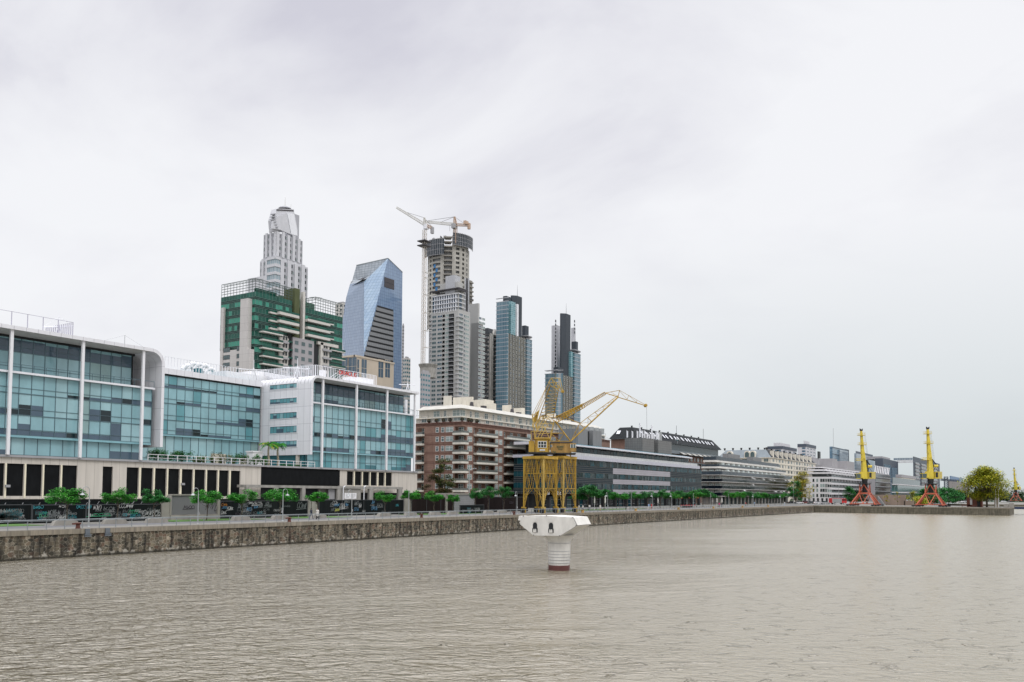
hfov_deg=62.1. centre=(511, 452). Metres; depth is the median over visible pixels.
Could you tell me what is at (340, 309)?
tower block
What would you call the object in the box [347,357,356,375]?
window
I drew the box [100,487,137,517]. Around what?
tree
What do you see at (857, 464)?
tower block
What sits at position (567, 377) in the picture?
windows
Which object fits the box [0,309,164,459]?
office building
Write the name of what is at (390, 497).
tree
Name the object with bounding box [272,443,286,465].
palm tree
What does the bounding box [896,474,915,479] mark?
apartment building
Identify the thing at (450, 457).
window
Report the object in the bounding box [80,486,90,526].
street lamp
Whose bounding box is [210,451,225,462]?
terrace shrub
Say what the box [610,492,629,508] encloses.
tree
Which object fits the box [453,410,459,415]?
window
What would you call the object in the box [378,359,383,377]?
window
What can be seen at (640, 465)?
office building
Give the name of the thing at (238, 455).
terrace shrub
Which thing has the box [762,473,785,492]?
windows
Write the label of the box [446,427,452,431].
window
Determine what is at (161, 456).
terrace shrub
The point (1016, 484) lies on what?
port crane
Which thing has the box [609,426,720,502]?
apartment building
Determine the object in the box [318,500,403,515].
hoarding
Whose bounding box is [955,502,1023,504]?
ground
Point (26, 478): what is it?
podium building
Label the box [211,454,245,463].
garden wall
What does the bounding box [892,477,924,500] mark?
office building
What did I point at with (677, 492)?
tree
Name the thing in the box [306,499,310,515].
concrete pillar
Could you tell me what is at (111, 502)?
sheet fence
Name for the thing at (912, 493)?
tree
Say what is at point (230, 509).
hoarding
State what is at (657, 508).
ground
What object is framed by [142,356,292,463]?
office building
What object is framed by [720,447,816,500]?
apartment building
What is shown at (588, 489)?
tree
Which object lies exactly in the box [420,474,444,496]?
tree
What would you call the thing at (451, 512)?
concrete block
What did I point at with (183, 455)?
terrace shrub
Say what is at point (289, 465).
terrace hedge
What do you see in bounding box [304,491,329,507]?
tree
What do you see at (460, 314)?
windows
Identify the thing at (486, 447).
apartment building
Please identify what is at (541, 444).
window
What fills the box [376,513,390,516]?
concrete block
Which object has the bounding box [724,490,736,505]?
tree
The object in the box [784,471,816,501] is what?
tree
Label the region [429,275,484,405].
skyscraper
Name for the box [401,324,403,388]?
tower block
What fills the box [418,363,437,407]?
tower block
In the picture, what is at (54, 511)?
hoarding
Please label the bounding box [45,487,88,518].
tree
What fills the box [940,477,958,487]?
tower crane
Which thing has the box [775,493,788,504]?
tree
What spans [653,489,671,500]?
tree
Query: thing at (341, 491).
wall
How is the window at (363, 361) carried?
in the skyscraper at (372, 333)
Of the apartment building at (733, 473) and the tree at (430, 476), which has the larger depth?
the apartment building at (733, 473)
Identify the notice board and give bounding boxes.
[344,493,356,499]
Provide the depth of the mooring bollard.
94.25 m
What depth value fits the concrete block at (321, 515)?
138.09 m
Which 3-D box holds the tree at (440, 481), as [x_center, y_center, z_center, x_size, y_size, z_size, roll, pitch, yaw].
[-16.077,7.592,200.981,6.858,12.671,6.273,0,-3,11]
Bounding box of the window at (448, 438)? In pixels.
[446,436,452,441]
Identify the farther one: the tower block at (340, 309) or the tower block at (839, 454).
the tower block at (839, 454)
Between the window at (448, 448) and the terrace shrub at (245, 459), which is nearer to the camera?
the terrace shrub at (245, 459)
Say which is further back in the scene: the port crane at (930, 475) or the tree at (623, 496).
the port crane at (930, 475)
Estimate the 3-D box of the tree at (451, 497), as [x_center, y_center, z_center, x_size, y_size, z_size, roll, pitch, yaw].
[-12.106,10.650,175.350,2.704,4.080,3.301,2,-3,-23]
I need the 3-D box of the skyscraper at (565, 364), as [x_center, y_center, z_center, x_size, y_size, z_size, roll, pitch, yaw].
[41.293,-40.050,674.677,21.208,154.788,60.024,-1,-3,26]
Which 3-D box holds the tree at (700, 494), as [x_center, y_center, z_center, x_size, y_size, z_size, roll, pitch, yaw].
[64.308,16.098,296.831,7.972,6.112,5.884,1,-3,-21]
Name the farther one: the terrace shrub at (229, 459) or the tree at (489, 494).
the tree at (489, 494)
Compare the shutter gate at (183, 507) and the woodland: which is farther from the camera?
the woodland
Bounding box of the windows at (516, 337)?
[513,337,524,407]
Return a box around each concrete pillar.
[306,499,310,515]
[311,501,316,513]
[402,498,409,512]
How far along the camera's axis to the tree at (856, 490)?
446.02 m
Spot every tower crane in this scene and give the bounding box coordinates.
[396,207,433,362]
[426,216,470,242]
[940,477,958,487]
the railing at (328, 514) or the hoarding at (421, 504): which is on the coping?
the railing at (328, 514)
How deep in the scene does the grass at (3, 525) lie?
126.71 m
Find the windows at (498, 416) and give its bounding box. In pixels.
[492,414,603,496]
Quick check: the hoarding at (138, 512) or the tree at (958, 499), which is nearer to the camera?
the hoarding at (138, 512)
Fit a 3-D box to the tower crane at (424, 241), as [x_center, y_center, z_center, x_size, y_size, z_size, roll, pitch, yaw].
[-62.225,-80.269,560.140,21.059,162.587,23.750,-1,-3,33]
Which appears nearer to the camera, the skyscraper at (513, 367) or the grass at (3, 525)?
the grass at (3, 525)
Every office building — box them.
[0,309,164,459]
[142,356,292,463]
[255,364,418,470]
[513,423,701,507]
[811,451,860,471]
[868,465,891,500]
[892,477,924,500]
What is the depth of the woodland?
897.18 m
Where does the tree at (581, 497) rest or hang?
on the ground at (657, 508)
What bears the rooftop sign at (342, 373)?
on the office building at (321, 419)
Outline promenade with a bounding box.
[0,504,835,530]
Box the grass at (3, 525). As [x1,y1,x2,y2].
[0,508,633,526]
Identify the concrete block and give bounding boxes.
[50,520,77,525]
[101,519,127,523]
[144,518,168,522]
[230,516,250,520]
[270,515,287,519]
[310,514,326,517]
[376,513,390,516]
[403,512,417,515]
[428,512,440,514]
[446,511,458,514]
[483,510,492,513]
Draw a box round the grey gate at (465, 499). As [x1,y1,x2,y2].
[436,493,474,512]
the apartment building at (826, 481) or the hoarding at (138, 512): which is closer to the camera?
the hoarding at (138, 512)
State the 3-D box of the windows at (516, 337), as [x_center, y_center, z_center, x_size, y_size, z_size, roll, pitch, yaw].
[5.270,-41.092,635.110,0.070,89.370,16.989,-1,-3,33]
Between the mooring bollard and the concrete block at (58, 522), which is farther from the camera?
the concrete block at (58, 522)
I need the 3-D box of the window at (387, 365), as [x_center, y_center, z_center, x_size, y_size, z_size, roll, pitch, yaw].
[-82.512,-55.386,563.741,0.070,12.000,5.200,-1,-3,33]
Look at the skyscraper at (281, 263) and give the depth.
436.69 m
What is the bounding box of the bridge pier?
[518,515,590,570]
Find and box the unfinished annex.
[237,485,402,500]
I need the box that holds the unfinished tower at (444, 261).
[425,232,473,362]
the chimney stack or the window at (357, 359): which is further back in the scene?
the window at (357, 359)
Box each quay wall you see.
[0,507,813,561]
[814,506,1013,515]
[948,504,1023,508]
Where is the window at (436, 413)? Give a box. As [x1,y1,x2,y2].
[433,411,439,416]
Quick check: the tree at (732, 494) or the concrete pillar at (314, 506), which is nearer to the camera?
the concrete pillar at (314, 506)
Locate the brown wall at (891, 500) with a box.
[873,495,915,504]
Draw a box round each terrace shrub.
[146,448,158,459]
[150,449,163,460]
[155,450,169,460]
[165,452,177,460]
[174,450,190,461]
[178,450,194,460]
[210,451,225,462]
[218,454,233,463]
[232,453,244,463]
[237,453,252,463]
[242,455,258,464]
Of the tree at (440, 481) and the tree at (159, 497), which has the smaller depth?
the tree at (159, 497)
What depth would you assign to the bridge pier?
80.83 m
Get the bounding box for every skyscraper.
[247,206,307,301]
[342,258,401,388]
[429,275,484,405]
[483,328,495,403]
[495,286,531,414]
[544,313,580,422]
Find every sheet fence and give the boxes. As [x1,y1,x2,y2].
[0,502,87,504]
[86,500,141,503]
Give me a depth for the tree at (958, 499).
549.42 m
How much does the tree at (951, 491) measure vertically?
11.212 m
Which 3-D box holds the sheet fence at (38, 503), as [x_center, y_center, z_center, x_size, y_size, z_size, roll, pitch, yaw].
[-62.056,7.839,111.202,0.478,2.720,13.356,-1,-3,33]
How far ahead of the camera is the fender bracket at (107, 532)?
96.43 m
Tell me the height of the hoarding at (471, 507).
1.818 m
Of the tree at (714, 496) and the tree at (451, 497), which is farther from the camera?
the tree at (714, 496)
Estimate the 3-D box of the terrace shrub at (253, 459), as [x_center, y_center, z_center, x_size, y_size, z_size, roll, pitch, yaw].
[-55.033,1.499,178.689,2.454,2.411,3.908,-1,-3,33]
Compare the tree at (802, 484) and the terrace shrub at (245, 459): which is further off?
the tree at (802, 484)
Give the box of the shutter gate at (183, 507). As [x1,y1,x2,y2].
[161,494,223,519]
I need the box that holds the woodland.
[945,489,1023,503]
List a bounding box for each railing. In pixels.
[0,503,795,530]
[147,454,314,466]
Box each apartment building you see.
[415,396,610,504]
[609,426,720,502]
[701,454,791,504]
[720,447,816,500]
[802,467,867,501]
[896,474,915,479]
[948,476,967,503]
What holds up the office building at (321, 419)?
on the podium building at (26, 478)
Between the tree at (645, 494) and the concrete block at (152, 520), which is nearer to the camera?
the concrete block at (152, 520)
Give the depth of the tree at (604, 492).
235.48 m
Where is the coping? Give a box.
[0,505,1011,536]
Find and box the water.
[0,504,1023,681]
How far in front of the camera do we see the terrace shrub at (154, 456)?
159.56 m
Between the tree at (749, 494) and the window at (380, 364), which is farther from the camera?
the window at (380, 364)
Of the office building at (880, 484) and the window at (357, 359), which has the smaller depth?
the window at (357, 359)
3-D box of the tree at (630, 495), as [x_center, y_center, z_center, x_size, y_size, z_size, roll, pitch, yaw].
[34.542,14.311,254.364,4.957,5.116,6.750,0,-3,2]
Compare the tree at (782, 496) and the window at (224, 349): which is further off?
the tree at (782, 496)
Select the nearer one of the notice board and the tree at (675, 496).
the notice board
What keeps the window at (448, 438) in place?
in the apartment building at (486, 447)
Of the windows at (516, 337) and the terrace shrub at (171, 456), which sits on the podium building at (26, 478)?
the terrace shrub at (171, 456)
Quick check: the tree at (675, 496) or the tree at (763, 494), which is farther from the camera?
the tree at (763, 494)
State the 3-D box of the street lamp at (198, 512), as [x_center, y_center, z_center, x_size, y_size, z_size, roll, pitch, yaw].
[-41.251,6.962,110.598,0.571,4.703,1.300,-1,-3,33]
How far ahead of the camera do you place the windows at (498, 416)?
268.08 m
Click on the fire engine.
(837, 500)
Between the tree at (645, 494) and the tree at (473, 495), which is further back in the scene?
the tree at (645, 494)
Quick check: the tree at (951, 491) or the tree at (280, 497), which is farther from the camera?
the tree at (951, 491)
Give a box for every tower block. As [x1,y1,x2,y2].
[336,302,344,355]
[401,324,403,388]
[403,356,409,413]
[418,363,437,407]
[767,443,796,454]
[797,440,815,466]
[830,447,848,460]
[854,451,874,471]
[866,456,897,494]
[913,457,939,488]
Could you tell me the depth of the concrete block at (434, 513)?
163.36 m
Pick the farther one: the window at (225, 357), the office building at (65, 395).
the window at (225, 357)
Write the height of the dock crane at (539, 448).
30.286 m
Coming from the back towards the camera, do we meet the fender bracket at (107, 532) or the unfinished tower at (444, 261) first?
the unfinished tower at (444, 261)
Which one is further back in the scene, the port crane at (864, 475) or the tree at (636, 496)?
the port crane at (864, 475)
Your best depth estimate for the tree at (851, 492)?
443.54 m
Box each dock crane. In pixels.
[520,378,563,512]
[540,390,647,512]
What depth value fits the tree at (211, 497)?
122.69 m
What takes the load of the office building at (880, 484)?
on the ground at (657, 508)
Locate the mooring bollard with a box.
[72,523,80,528]
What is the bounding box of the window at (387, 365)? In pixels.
[385,359,389,377]
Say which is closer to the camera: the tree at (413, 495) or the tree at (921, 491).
the tree at (413, 495)
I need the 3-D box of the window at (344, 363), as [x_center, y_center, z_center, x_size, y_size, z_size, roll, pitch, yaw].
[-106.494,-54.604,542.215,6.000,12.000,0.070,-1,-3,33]
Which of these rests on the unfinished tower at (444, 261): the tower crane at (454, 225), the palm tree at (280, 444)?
the tower crane at (454, 225)
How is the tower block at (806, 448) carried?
on the ground at (657, 508)
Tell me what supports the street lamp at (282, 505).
on the promenade
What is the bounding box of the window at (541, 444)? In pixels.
[538,441,546,447]
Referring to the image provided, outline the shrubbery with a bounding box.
[911,495,927,503]
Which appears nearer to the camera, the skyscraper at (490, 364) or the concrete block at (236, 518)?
the concrete block at (236, 518)
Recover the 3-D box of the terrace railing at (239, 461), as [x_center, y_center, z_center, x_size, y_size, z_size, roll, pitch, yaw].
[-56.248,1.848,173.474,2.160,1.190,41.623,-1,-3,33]
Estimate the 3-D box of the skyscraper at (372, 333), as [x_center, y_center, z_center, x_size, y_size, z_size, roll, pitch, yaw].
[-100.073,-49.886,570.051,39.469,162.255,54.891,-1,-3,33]
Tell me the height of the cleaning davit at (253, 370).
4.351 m
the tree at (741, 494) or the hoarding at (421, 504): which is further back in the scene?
the tree at (741, 494)
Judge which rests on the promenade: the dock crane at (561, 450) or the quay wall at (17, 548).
the dock crane at (561, 450)
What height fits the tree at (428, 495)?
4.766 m
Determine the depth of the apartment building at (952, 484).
1070.08 m
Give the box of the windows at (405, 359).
[403,359,409,408]
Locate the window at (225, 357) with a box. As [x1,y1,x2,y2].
[223,355,229,359]
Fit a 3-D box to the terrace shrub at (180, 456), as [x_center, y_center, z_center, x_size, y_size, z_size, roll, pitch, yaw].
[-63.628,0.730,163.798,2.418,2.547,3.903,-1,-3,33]
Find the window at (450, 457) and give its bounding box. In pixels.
[445,455,452,459]
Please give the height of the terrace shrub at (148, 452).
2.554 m
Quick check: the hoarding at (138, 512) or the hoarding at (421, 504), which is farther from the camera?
the hoarding at (421, 504)
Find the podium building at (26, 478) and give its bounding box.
[0,454,417,503]
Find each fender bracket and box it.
[84,529,91,536]
[104,528,111,535]
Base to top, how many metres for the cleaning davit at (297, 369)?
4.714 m
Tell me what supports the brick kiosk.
on the ground at (657, 508)
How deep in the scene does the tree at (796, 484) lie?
431.96 m
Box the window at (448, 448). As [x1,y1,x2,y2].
[445,446,452,450]
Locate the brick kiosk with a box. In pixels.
[966,495,982,506]
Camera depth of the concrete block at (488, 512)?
178.71 m
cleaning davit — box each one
[238,367,266,379]
[283,358,309,376]
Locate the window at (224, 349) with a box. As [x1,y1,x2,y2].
[223,347,229,352]
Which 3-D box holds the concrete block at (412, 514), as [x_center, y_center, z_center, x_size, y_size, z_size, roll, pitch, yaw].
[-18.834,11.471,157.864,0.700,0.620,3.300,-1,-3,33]
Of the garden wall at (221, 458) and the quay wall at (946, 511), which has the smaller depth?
the garden wall at (221, 458)
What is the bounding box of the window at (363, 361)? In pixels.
[361,359,366,377]
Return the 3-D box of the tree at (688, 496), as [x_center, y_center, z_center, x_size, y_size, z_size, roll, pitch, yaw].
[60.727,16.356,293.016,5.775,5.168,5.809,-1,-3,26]
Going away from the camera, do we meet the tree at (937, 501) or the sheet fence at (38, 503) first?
the sheet fence at (38, 503)
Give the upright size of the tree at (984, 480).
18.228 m
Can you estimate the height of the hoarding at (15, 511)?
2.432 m
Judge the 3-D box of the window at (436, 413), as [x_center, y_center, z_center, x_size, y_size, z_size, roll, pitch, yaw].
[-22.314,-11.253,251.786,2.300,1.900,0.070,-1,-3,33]
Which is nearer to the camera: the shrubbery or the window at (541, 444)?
the window at (541, 444)
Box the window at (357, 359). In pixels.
[356,359,358,376]
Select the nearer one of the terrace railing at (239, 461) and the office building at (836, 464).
the terrace railing at (239, 461)
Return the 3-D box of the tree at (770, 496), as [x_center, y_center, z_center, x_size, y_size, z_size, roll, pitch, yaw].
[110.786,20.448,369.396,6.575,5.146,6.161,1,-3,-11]
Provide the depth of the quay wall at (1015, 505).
540.72 m
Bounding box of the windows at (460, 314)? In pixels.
[431,313,484,404]
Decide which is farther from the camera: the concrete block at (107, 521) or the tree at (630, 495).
the tree at (630, 495)
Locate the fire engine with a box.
[829,498,846,503]
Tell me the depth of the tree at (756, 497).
358.56 m
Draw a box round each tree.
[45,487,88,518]
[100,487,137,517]
[141,488,170,516]
[190,490,223,519]
[226,489,258,514]
[259,441,278,464]
[261,488,299,514]
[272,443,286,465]
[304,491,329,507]
[372,490,395,511]
[399,489,421,511]
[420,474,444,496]
[424,491,444,508]
[431,458,456,496]
[445,494,459,510]
[469,488,482,504]
[480,486,497,502]
[495,486,513,509]
[568,493,589,505]
[572,484,600,507]
[595,489,614,500]
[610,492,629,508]
[622,492,634,504]
[631,491,642,504]
[638,491,658,505]
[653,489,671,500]
[663,491,680,506]
[672,490,689,506]
[681,492,696,503]
[690,490,705,506]
[696,488,712,497]
[701,493,719,501]
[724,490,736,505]
[732,492,746,503]
[743,491,755,503]
[749,494,761,501]
[755,492,768,503]
[764,493,773,504]
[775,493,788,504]
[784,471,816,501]
[787,480,802,501]
[842,486,859,502]
[851,489,866,502]
[906,491,918,503]
[915,486,936,502]
[924,487,947,503]
[929,487,953,502]
[939,487,963,501]
[950,489,966,503]
[955,465,1020,506]
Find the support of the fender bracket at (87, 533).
attached to the coping
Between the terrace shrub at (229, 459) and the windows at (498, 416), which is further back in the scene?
the windows at (498, 416)
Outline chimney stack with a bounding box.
[246,451,262,464]
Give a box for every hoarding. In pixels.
[0,504,31,523]
[32,504,86,522]
[86,503,160,521]
[220,500,307,518]
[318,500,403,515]
[411,497,453,513]
[459,505,483,512]
[476,497,527,511]
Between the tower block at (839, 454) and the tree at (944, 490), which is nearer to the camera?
the tree at (944, 490)
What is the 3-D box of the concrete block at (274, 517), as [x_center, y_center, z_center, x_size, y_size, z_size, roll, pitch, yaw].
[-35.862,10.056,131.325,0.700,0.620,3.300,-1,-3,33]
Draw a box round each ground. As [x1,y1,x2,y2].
[21,500,1003,528]
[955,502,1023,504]
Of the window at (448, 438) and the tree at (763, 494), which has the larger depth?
the tree at (763, 494)
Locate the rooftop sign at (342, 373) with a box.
[331,370,358,379]
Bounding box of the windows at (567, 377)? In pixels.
[567,377,572,419]
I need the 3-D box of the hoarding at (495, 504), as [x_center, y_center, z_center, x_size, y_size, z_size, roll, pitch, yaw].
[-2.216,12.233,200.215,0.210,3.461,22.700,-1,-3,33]
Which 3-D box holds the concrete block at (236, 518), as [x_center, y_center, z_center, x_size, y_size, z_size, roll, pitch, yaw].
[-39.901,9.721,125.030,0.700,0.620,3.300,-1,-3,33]
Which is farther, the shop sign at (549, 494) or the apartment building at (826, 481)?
the apartment building at (826, 481)
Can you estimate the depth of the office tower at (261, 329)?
359.75 m
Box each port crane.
[846,429,883,505]
[911,427,950,506]
[1010,468,1023,501]
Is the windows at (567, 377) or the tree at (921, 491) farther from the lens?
the windows at (567, 377)
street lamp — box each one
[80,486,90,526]
[191,488,199,523]
[281,489,288,520]
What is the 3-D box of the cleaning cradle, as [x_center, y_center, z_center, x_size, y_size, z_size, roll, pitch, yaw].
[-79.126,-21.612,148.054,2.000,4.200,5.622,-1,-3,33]
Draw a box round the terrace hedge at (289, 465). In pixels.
[279,464,304,466]
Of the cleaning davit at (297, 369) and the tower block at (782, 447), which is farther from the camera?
the tower block at (782, 447)
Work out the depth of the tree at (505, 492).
192.97 m
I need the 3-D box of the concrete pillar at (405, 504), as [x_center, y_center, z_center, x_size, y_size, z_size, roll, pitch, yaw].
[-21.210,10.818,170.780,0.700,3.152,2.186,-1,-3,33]
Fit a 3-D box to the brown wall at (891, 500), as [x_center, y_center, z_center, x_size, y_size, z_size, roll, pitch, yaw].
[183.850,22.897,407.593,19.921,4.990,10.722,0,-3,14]
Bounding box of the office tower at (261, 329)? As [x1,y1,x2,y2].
[220,278,345,378]
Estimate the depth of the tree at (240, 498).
129.34 m
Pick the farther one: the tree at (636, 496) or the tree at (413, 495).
the tree at (636, 496)
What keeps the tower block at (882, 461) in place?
on the ground at (657, 508)
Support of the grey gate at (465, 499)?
on the ground at (657, 508)
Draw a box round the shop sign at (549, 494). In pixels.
[538,490,551,495]
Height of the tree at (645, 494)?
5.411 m
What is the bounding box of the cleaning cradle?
[43,316,73,331]
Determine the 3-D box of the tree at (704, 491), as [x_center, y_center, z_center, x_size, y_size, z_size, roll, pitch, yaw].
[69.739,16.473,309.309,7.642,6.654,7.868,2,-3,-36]
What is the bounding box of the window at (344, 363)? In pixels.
[342,357,348,375]

